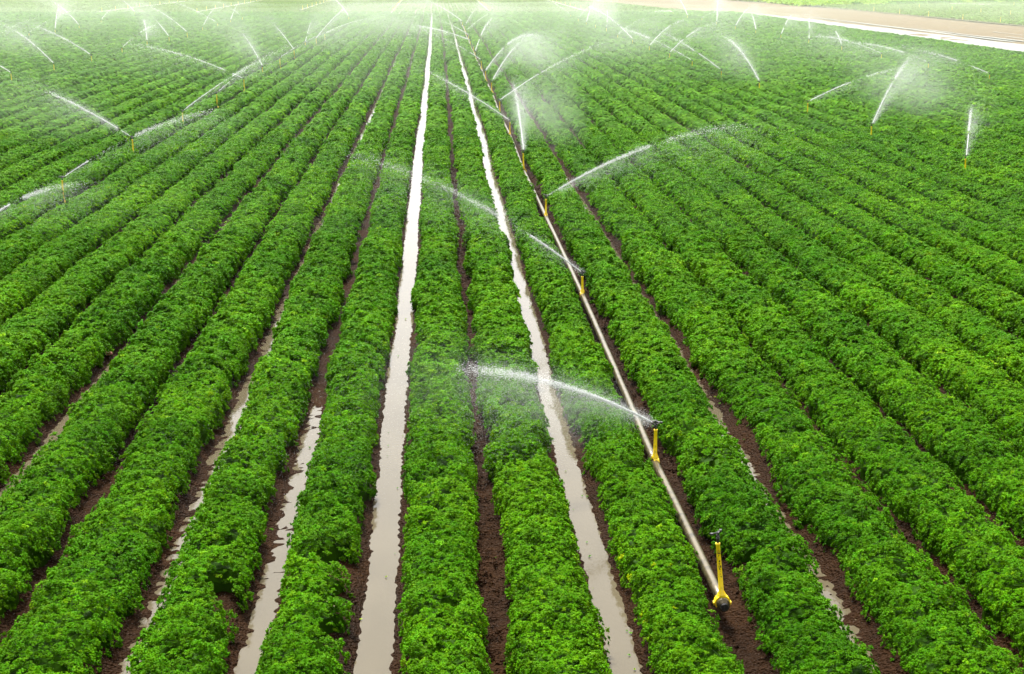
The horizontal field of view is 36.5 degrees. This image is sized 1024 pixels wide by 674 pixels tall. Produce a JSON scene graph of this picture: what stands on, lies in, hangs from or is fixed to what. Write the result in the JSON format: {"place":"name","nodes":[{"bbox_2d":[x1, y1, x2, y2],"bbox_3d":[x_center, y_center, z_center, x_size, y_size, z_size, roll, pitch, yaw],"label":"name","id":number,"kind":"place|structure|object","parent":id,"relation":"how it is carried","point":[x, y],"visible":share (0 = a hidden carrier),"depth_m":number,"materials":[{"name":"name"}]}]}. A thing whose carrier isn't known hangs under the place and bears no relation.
{"place":"outdoors","nodes":[
{"label":"outdoors","id":0,"kind":"place"},
{"bbox_2d":[0,22,52,61],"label":"water jet","id":1,"kind":"object","parent":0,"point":[29,41],"visible":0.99,"depth_m":81.00,"materials":[{"name":"grey liquid"}]},
{"bbox_2d":[0,200,248,496],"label":"furrow water","id":2,"kind":"structure","parent":0,"point":[58,429],"depth_m":18.40,"materials":[{"name":"grey liquid"}]},
{"bbox_2d":[65,109,212,175],"bbox_3d":[-5.448,-5.413,38.459,11.037,3.316,5.015,-13,18,-43],"label":"water jet","id":3,"kind":"object","parent":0,"point":[138,135],"visible":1,"depth_m":37.05,"materials":[{"name":"grey liquid"}]},
{"bbox_2d":[134,43,241,77],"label":"water jet","id":4,"kind":"object","parent":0,"point":[182,55],"visible":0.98,"depth_m":68.95,"materials":[{"name":"grey liquid"}]},
{"bbox_2d":[184,45,287,109],"bbox_3d":[-5.146,-10.536,55.503,13.551,5.314,4.220,-5,14,-21],"label":"water jet","id":5,"kind":"object","parent":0,"point":[226,79],"visible":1,"depth_m":53.38,"materials":[{"name":"grey liquid"}]},
{"bbox_2d":[119,19,413,673],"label":"furrow water","id":6,"kind":"structure","parent":0,"point":[235,415],"depth_m":18.17,"materials":[{"name":"grey liquid"}]},
{"bbox_2d":[233,396,321,673],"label":"furrow water","id":7,"kind":"structure","parent":0,"point":[262,618],"depth_m":14.21,"materials":[{"name":"beige liquid"}]},
{"bbox_2d":[82,0,676,14],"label":"field soil","id":8,"kind":"structure","parent":0,"point":[437,7],"depth_m":230.66,"materials":[{"name":"brown soil"}]},
{"bbox_2d":[0,0,704,14],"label":"young crop","id":9,"kind":"object","parent":8,"relation":"on","point":[161,6],"visible":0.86,"depth_m":237.14,"materials":[{"name":"green plant"}]},
{"bbox_2d":[353,15,432,673],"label":"furrow water","id":10,"kind":"structure","parent":0,"point":[375,650],"depth_m":16.79,"materials":[{"name":"grey liquid"}]},
{"bbox_2d":[418,24,469,39],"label":"water jet","id":11,"kind":"object","parent":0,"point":[442,30],"visible":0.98,"depth_m":109.97,"materials":[{"name":"grey liquid"}]},
{"bbox_2d":[347,152,581,271],"bbox_3d":[-3.671,-2.745,26.116,9.580,3.785,5.351,-1,13,-3],"label":"water jet","id":12,"kind":"object","parent":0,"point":[539,241],"visible":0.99,"depth_m":25.24,"materials":[{"name":"grey liquid"}]},
{"bbox_2d":[431,73,508,119],"bbox_3d":[-6.371,-8.785,48.542,12.897,4.997,4.817,-1,13,-3],"label":"water jet","id":13,"kind":"object","parent":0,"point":[473,96],"visible":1,"depth_m":50.19,"materials":[{"name":"grey liquid"}]},
{"bbox_2d":[493,36,528,78],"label":"water jet","id":14,"kind":"object","parent":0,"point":[507,56],"visible":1,"depth_m":69.42,"materials":[{"name":"grey liquid"}]},
{"bbox_2d":[0,15,1023,673],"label":"field soil","id":15,"kind":"structure","parent":0,"point":[734,615],"depth_m":15.85,"materials":[{"name":"brown soil"}]},
{"bbox_2d":[58,176,65,201],"bbox_3d":[-10.394,-3.403,35.948,0.174,0.672,0.117,12,18,42],"label":"sprinkler","id":16,"kind":"object","parent":15,"relation":"on","point":[61,177],"visible":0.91,"depth_m":35.89,"materials":[{"name":"yellow plastic"}]},
{"bbox_2d":[0,11,365,240],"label":"crop row","id":17,"kind":"object","parent":15,"relation":"on","point":[23,214],"visible":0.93,"depth_m":43.37,"materials":[{"name":"green plant"}]},
{"bbox_2d":[0,11,374,280],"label":"crop row","id":18,"kind":"object","parent":15,"relation":"on","point":[18,247],"visible":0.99,"depth_m":38.93,"materials":[{"name":"green plant"}]},
{"bbox_2d":[0,11,382,324],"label":"crop row","id":19,"kind":"object","parent":15,"relation":"on","point":[34,275],"visible":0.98,"depth_m":33.70,"materials":[{"name":"green plant"}]},
{"bbox_2d":[0,11,390,391],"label":"crop row","id":20,"kind":"object","parent":15,"relation":"on","point":[50,313],"visible":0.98,"depth_m":29.05,"materials":[{"name":"green plant"}]},
{"bbox_2d":[0,11,398,484],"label":"crop row","id":21,"kind":"object","parent":15,"relation":"on","point":[44,384],"visible":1,"depth_m":24.06,"materials":[{"name":"green plant"}]},
{"bbox_2d":[0,11,407,639],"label":"crop row","id":22,"kind":"object","parent":15,"relation":"on","point":[72,461],"visible":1,"depth_m":19.45,"materials":[{"name":"green plant"}]},
{"bbox_2d":[0,11,414,673],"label":"crop row","id":23,"kind":"object","parent":15,"relation":"on","point":[82,605],"visible":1,"depth_m":16.22,"materials":[{"name":"green plant"}]},
{"bbox_2d":[125,11,422,673],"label":"crop row","id":24,"kind":"object","parent":15,"relation":"on","point":[221,546],"visible":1,"depth_m":16.66,"materials":[{"name":"green plant"}]},
{"bbox_2d":[254,11,430,673],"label":"crop row","id":25,"kind":"object","parent":15,"relation":"on","point":[340,474],"visible":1,"depth_m":16.59,"materials":[{"name":"green plant"}]},
{"bbox_2d":[396,11,493,673],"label":"crop row","id":26,"kind":"object","parent":15,"relation":"on","point":[443,625],"visible":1,"depth_m":16.31,"materials":[{"name":"green plant"}]},
{"bbox_2d":[509,134,525,170],"bbox_3d":[0.122,-5.519,46.101,0.108,0.109,9.331,-1,13,-2],"label":"irrigation pipe","id":27,"kind":"object","parent":15,"relation":"on","point":[518,155],"visible":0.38,"depth_m":45.14,"materials":[{"name":"metal"}]},
{"bbox_2d":[439,10,612,673],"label":"crop row","id":28,"kind":"object","parent":15,"relation":"on","point":[553,617],"visible":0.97,"depth_m":16.44,"materials":[{"name":"green plant"}]},
{"bbox_2d":[523,170,544,216],"bbox_3d":[0.527,-3.523,37.509,0.108,0.149,8.331,-1,13,-3],"label":"irrigation pipe","id":29,"kind":"object","parent":15,"relation":"on","point":[539,203],"visible":0.54,"depth_m":35.56,"materials":[{"name":"metal"}]},
{"bbox_2d":[269,296,818,669],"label":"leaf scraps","id":30,"kind":"object","parent":15,"relation":"on","point":[495,514],"visible":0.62,"depth_m":15.52,"materials":[{"name":"green plant"}]},
{"bbox_2d":[544,215,580,296],"bbox_3d":[0.936,-1.637,29.318,0.108,0.140,8.500,-1,13,-3],"label":"irrigation pipe","id":31,"kind":"object","parent":15,"relation":"on","point":[564,255],"visible":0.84,"depth_m":28.81,"materials":[{"name":"metal"}]},
{"bbox_2d":[543,194,549,215],"bbox_3d":[0.744,-2.813,33.416,0.115,0.535,0.170,-4,14,-17],"label":"sprinkler","id":32,"kind":"object","parent":31,"relation":"attached to","point":[545,213],"visible":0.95,"depth_m":33.39,"materials":[{"name":"yellow plastic"}]},
{"bbox_2d":[449,11,744,673],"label":"crop row","id":33,"kind":"object","parent":15,"relation":"on","point":[653,554],"visible":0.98,"depth_m":16.19,"materials":[{"name":"green plant"}]},
{"bbox_2d":[580,293,652,460],"bbox_3d":[1.337,0.334,20.901,0.108,0.108,8.810,-1,13,-2],"label":"irrigation pipe","id":34,"kind":"object","parent":15,"relation":"on","point":[646,442],"visible":0.8,"depth_m":19.86,"materials":[{"name":"metal"}]},
{"bbox_2d":[578,270,584,294],"bbox_3d":[1.125,-0.864,25.134,0.114,0.462,0.168,1,13,4],"label":"sprinkler","id":35,"kind":"object","parent":34,"relation":"attached to","point":[582,286],"visible":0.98,"depth_m":25.12,"materials":[{"name":"yellow plastic"}]},
{"bbox_2d":[456,11,880,673],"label":"crop row","id":36,"kind":"object","parent":15,"relation":"on","point":[782,589],"visible":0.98,"depth_m":16.44,"materials":[{"name":"green plant"}]},
{"bbox_2d":[651,460,729,611],"bbox_3d":[1.647,1.793,14.724,0.108,0.108,3.900,-1,13,-3],"label":"irrigation pipe","id":37,"kind":"object","parent":15,"relation":"on","point":[723,604],"visible":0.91,"depth_m":14.27,"materials":[{"name":"metal"}]},
{"bbox_2d":[648,420,662,462],"bbox_3d":[1.518,1.132,16.552,0.115,0.522,0.170,-6,15,-24],"label":"sprinkler","id":38,"kind":"object","parent":37,"relation":"attached to","point":[654,457],"visible":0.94,"depth_m":16.54,"materials":[{"name":"yellow plastic"}]},
{"bbox_2d":[448,356,651,421],"bbox_3d":[-2.038,0.417,15.440,7.385,2.553,4.730,-9,16,-34],"label":"water jet","id":39,"kind":"object","parent":38,"relation":"attached to","point":[561,385],"visible":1,"depth_m":16.09,"materials":[{"name":"grey liquid"}]},
{"bbox_2d":[710,529,730,606],"bbox_3d":[1.722,1.918,12.899,0.211,0.672,0.117,-3,14,-11],"label":"sprinkler","id":40,"kind":"object","parent":37,"relation":"attached to","point":[721,593],"visible":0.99,"depth_m":12.88,"materials":[{"name":"yellow plastic"}]},
{"bbox_2d":[465,10,1023,673],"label":"crop row","id":41,"kind":"object","parent":15,"relation":"on","point":[925,620],"visible":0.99,"depth_m":16.19,"materials":[{"name":"green plant"}]},
{"bbox_2d":[472,11,1023,662],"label":"crop row","id":42,"kind":"object","parent":15,"relation":"on","point":[902,477],"visible":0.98,"depth_m":18.05,"materials":[{"name":"green plant"}]},
{"bbox_2d":[481,11,1023,538],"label":"crop row","id":43,"kind":"object","parent":15,"relation":"on","point":[963,441],"visible":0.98,"depth_m":21.45,"materials":[{"name":"green plant"}]},
{"bbox_2d":[489,11,1023,457],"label":"crop row","id":44,"kind":"object","parent":15,"relation":"on","point":[937,352],"visible":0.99,"depth_m":24.62,"materials":[{"name":"green plant"}]},
{"bbox_2d":[497,11,1023,390],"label":"crop row","id":45,"kind":"object","parent":15,"relation":"on","point":[978,333],"visible":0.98,"depth_m":28.84,"materials":[{"name":"green plant"}]},
{"bbox_2d":[504,11,1023,339],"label":"crop row","id":46,"kind":"object","parent":15,"relation":"on","point":[985,296],"visible":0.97,"depth_m":32.27,"materials":[{"name":"green plant"}]},
{"bbox_2d":[486,32,541,69],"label":"water jet","id":47,"kind":"object","parent":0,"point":[520,36],"visible":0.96,"depth_m":77.84,"materials":[{"name":"grey liquid"}]},
{"bbox_2d":[511,84,523,149],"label":"water jet","id":48,"kind":"object","parent":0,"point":[515,95],"visible":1,"depth_m":43.11,"materials":[{"name":"white liquid"}]},
{"bbox_2d":[448,15,642,673],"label":"furrow water","id":49,"kind":"structure","parent":0,"point":[606,600],"depth_m":16.41,"materials":[{"name":"grey liquid"}]},
{"bbox_2d":[591,6,631,37],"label":"water jet","id":50,"kind":"object","parent":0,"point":[609,18],"visible":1,"depth_m":110.56,"materials":[{"name":"grey liquid"}]},
{"bbox_2d":[551,124,747,193],"bbox_3d":[7.294,-4.486,33.847,12.708,3.626,4.251,-5,14,-22],"label":"water jet","id":51,"kind":"object","parent":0,"point":[611,161],"visible":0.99,"depth_m":33.39,"materials":[{"name":"grey liquid"}]},
{"bbox_2d":[623,29,689,58],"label":"water jet","id":52,"kind":"object","parent":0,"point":[638,34],"visible":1,"depth_m":82.64,"materials":[{"name":"grey liquid"}]},
{"bbox_2d":[469,22,877,672],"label":"furrow water","id":53,"kind":"structure","parent":0,"point":[819,574],"depth_m":14.23,"materials":[{"name":"grey liquid"}]},
{"bbox_2d":[667,34,719,68],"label":"water jet","id":54,"kind":"object","parent":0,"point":[693,50],"visible":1,"depth_m":75.02,"materials":[{"name":"grey liquid"}]},
{"bbox_2d":[726,37,758,80],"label":"water jet","id":55,"kind":"object","parent":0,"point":[737,47],"visible":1,"depth_m":68.58,"materials":[{"name":"grey liquid"}]},
{"bbox_2d":[580,0,1023,43],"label":"dirt road","id":56,"kind":"structure","parent":0,"point":[924,23],"depth_m":183.45,"materials":[{"name":"beige soil"}]},
{"bbox_2d":[807,16,1015,41],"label":"road puddle","id":57,"kind":"object","parent":56,"relation":"on","point":[924,30],"visible":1,"depth_m":142.31,"materials":[{"name":"liquid"}]},
{"bbox_2d":[916,28,1021,40],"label":"road puddle","id":58,"kind":"object","parent":56,"relation":"on","point":[977,35],"visible":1,"depth_m":129.37,"materials":[{"name":"liquid"}]},
{"bbox_2d":[810,34,879,52],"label":"water jet","id":59,"kind":"object","parent":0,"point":[838,39],"visible":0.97,"depth_m":90.68,"materials":[{"name":"grey liquid"}]},
{"bbox_2d":[811,69,890,99],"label":"water jet","id":60,"kind":"object","parent":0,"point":[846,84],"visible":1,"depth_m":56.49,"materials":[{"name":"grey liquid"}]},
{"bbox_2d":[713,27,1019,223],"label":"field soil","id":61,"kind":"structure","parent":0,"point":[916,128],"depth_m":47.03,"materials":[{"name":"brown soil"}]},
{"bbox_2d":[513,11,1023,297],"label":"crop row","id":62,"kind":"object","parent":61,"relation":"on","point":[998,268],"visible":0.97,"depth_m":36.18,"materials":[{"name":"green plant"}]},
{"bbox_2d":[521,11,1023,264],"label":"crop row","id":63,"kind":"object","parent":61,"relation":"on","point":[1004,242],"visible":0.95,"depth_m":39.49,"materials":[{"name":"green plant"}]},
{"bbox_2d":[529,11,1023,239],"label":"crop row","id":64,"kind":"object","parent":61,"relation":"on","point":[981,211],"visible":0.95,"depth_m":43.00,"materials":[{"name":"green plant"}]},
{"bbox_2d":[536,11,1023,218],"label":"crop row","id":65,"kind":"object","parent":61,"relation":"on","point":[994,196],"visible":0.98,"depth_m":46.37,"materials":[{"name":"green plant"}]},
{"bbox_2d":[545,11,1023,201],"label":"crop row","id":66,"kind":"object","parent":61,"relation":"on","point":[927,155],"visible":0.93,"depth_m":50.29,"materials":[{"name":"green plant"}]},
{"bbox_2d":[553,11,1023,184],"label":"crop row","id":67,"kind":"object","parent":61,"relation":"on","point":[952,152],"visible":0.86,"depth_m":54.02,"materials":[{"name":"green plant"}]},
{"bbox_2d":[561,11,1023,170],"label":"crop row","id":68,"kind":"object","parent":61,"relation":"on","point":[985,151],"visible":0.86,"depth_m":56.04,"materials":[{"name":"green plant"}]},
{"bbox_2d":[569,11,1023,158],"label":"crop row","id":69,"kind":"object","parent":61,"relation":"on","point":[996,144],"visible":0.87,"depth_m":60.53,"materials":[{"name":"green plant"}]},
{"bbox_2d":[576,10,1023,146],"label":"crop row","id":70,"kind":"object","parent":61,"relation":"on","point":[1004,136],"visible":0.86,"depth_m":63.88,"materials":[{"name":"green plant"}]},
{"bbox_2d":[584,11,1023,136],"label":"crop row","id":71,"kind":"object","parent":61,"relation":"on","point":[985,121],"visible":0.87,"depth_m":66.89,"materials":[{"name":"green plant"}]},
{"bbox_2d":[592,10,1023,126],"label":"crop row","id":72,"kind":"object","parent":61,"relation":"on","point":[952,105],"visible":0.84,"depth_m":70.36,"materials":[{"name":"green plant"}]},
{"bbox_2d":[602,11,1023,121],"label":"crop row","id":73,"kind":"object","parent":61,"relation":"on","point":[1018,116],"visible":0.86,"depth_m":74.31,"materials":[{"name":"green plant"}]},
{"bbox_2d":[608,10,1023,113],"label":"crop row","id":74,"kind":"object","parent":61,"relation":"on","point":[974,98],"visible":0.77,"depth_m":76.19,"materials":[{"name":"green plant"}]},
{"bbox_2d":[617,11,1023,107],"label":"crop row","id":75,"kind":"object","parent":61,"relation":"on","point":[1012,101],"visible":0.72,"depth_m":81.15,"materials":[{"name":"green plant"}]},
{"bbox_2d":[624,11,1023,101],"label":"crop row","id":76,"kind":"object","parent":61,"relation":"on","point":[1000,93],"visible":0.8,"depth_m":83.66,"materials":[{"name":"green plant"}]},
{"bbox_2d":[633,11,1023,96],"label":"crop row","id":77,"kind":"object","parent":61,"relation":"on","point":[944,76],"visible":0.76,"depth_m":88.12,"materials":[{"name":"green plant"}]},
{"bbox_2d":[641,10,1023,91],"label":"crop carpet","id":78,"kind":"object","parent":61,"relation":"on","point":[1004,67],"visible":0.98,"depth_m":104.83,"materials":[{"name":"green plant"}]},
{"bbox_2d":[849,41,924,60],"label":"water jet","id":79,"kind":"object","parent":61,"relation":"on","point":[882,46],"visible":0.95,"depth_m":81.70,"materials":[{"name":"grey liquid"}]},
{"bbox_2d":[728,0,1023,26],"bbox_3d":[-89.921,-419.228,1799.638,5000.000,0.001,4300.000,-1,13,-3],"label":"ground","id":80,"kind":"structure","parent":0,"point":[938,18],"depth_m":185.54,"materials":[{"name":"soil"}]},
{"bbox_2d":[819,1,1023,25],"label":"side crop","id":81,"kind":"object","parent":80,"relation":"on","point":[984,11],"visible":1,"depth_m":211.56,"materials":[{"name":"green plant"}]},
{"bbox_2d":[744,12,1023,51],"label":"ditch water","id":82,"kind":"structure","parent":0,"point":[1006,46],"depth_m":131.56,"materials":[{"name":"white liquid"}]},
{"bbox_2d":[873,59,907,121],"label":"water jet","id":83,"kind":"object","parent":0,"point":[903,66],"visible":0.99,"depth_m":49.63,"materials":[{"name":"grey liquid"}]},
{"bbox_2d":[966,109,972,154],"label":"water jet","id":84,"kind":"object","parent":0,"point":[970,118],"visible":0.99,"depth_m":41.20,"materials":[{"name":"grey liquid"}]},
{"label":"field soil","id":85,"kind":"structure","parent":0,"visible":0},
{"bbox_2d":[0,11,269,82],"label":"crop row","id":86,"kind":"object","parent":85,"relation":"on","point":[51,66],"visible":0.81,"depth_m":96.65,"materials":[{"name":"green plant"}]},
{"bbox_2d":[0,11,277,87],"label":"crop row","id":87,"kind":"object","parent":85,"relation":"on","point":[47,72],"visible":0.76,"depth_m":92.30,"materials":[{"name":"green plant"}]},
{"bbox_2d":[0,11,283,93],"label":"crop row","id":88,"kind":"object","parent":85,"relation":"on","point":[34,81],"visible":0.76,"depth_m":88.22,"materials":[{"name":"green plant"}]},
{"bbox_2d":[0,11,291,100],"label":"crop row","id":89,"kind":"object","parent":85,"relation":"on","point":[18,92],"visible":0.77,"depth_m":84.01,"materials":[{"name":"green plant"}]},
{"bbox_2d":[0,11,301,109],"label":"crop row","id":90,"kind":"object","parent":85,"relation":"on","point":[21,99],"visible":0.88,"depth_m":78.95,"materials":[{"name":"green plant"}]},
{"bbox_2d":[0,11,309,118],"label":"crop row","id":91,"kind":"object","parent":85,"relation":"on","point":[28,105],"visible":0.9,"depth_m":76.18,"materials":[{"name":"green plant"}]},
{"bbox_2d":[0,11,317,129],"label":"crop row","id":92,"kind":"object","parent":85,"relation":"on","point":[11,120],"visible":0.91,"depth_m":70.76,"materials":[{"name":"green plant"}]},
{"bbox_2d":[0,11,325,138],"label":"crop row","id":93,"kind":"object","parent":85,"relation":"on","point":[49,116],"visible":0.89,"depth_m":67.86,"materials":[{"name":"green plant"}]},
{"bbox_2d":[0,11,333,152],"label":"crop row","id":94,"kind":"object","parent":85,"relation":"on","point":[13,140],"visible":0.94,"depth_m":61.96,"materials":[{"name":"green plant"}]},
{"bbox_2d":[0,11,341,170],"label":"crop row","id":95,"kind":"object","parent":85,"relation":"on","point":[25,150],"visible":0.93,"depth_m":57.43,"materials":[{"name":"green plant"}]},
{"bbox_2d":[0,11,349,190],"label":"crop row","id":96,"kind":"object","parent":85,"relation":"on","point":[22,169],"visible":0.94,"depth_m":52.88,"materials":[{"name":"green plant"}]},
{"bbox_2d":[0,11,357,212],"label":"crop row","id":97,"kind":"object","parent":85,"relation":"on","point":[31,183],"visible":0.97,"depth_m":48.25,"materials":[{"name":"green plant"}]},
{"label":"grass field","id":98,"kind":"structure","parent":0,"visible":0},
{"bbox_2d":[729,0,1023,7],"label":"tall grass","id":99,"kind":"structure","parent":98,"relation":"on","point":[807,3],"depth_m":256.99,"materials":[{"name":"green plant"}]},
{"bbox_2d":[850,0,1021,4],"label":"weeds","id":100,"kind":"object","parent":98,"relation":"on","point":[914,1],"visible":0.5,"depth_m":253.94,"materials":[{"name":"green plant"}]},
{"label":"field soil","id":101,"kind":"structure","parent":0,"visible":0},
{"bbox_2d":[0,11,260,75],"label":"crop carpet","id":102,"kind":"object","parent":101,"relation":"on","point":[92,32],"visible":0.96,"depth_m":131.21,"materials":[{"name":"green plant"}]},
{"bbox_3d":[-0.443,-8.494,57.436,0.131,0.662,0.167,-7,15,-26],"label":"sprinkler","id":103,"kind":"object","parent":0,"visible":0},
{"bbox_2d":[500,43,598,99],"bbox_3d":[6.609,-11.217,60.073,15.623,4.660,3.878,-6,15,-24],"label":"water jet","id":104,"kind":"object","parent":103,"relation":"attached to","point":[542,72],"visible":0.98,"depth_m":57.91,"materials":[{"name":"grey liquid"}]},
{"bbox_3d":[-10.040,-1.793,29.131,0.168,0.672,0.131,7,15,28],"label":"sprinkler","id":105,"kind":"object","parent":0,"visible":0},
{"bbox_2d":[0,181,84,211],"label":"water jet","id":106,"kind":"object","parent":105,"relation":"attached to","point":[25,196],"visible":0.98,"depth_m":30.25,"materials":[{"name":"grey liquid"}]},
{"bbox_3d":[-10.923,-5.460,44.658,0.131,0.672,0.168,3,14,13],"label":"sprinkler","id":107,"kind":"object","parent":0,"visible":0},
{"bbox_2d":[45,92,129,135],"bbox_3d":[-16.805,-8.014,46.394,11.432,4.577,5.186,-1,13,-3],"label":"water jet","id":108,"kind":"object","parent":107,"relation":"attached to","point":[72,103],"visible":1,"depth_m":44.73,"materials":[{"name":"grey liquid"}]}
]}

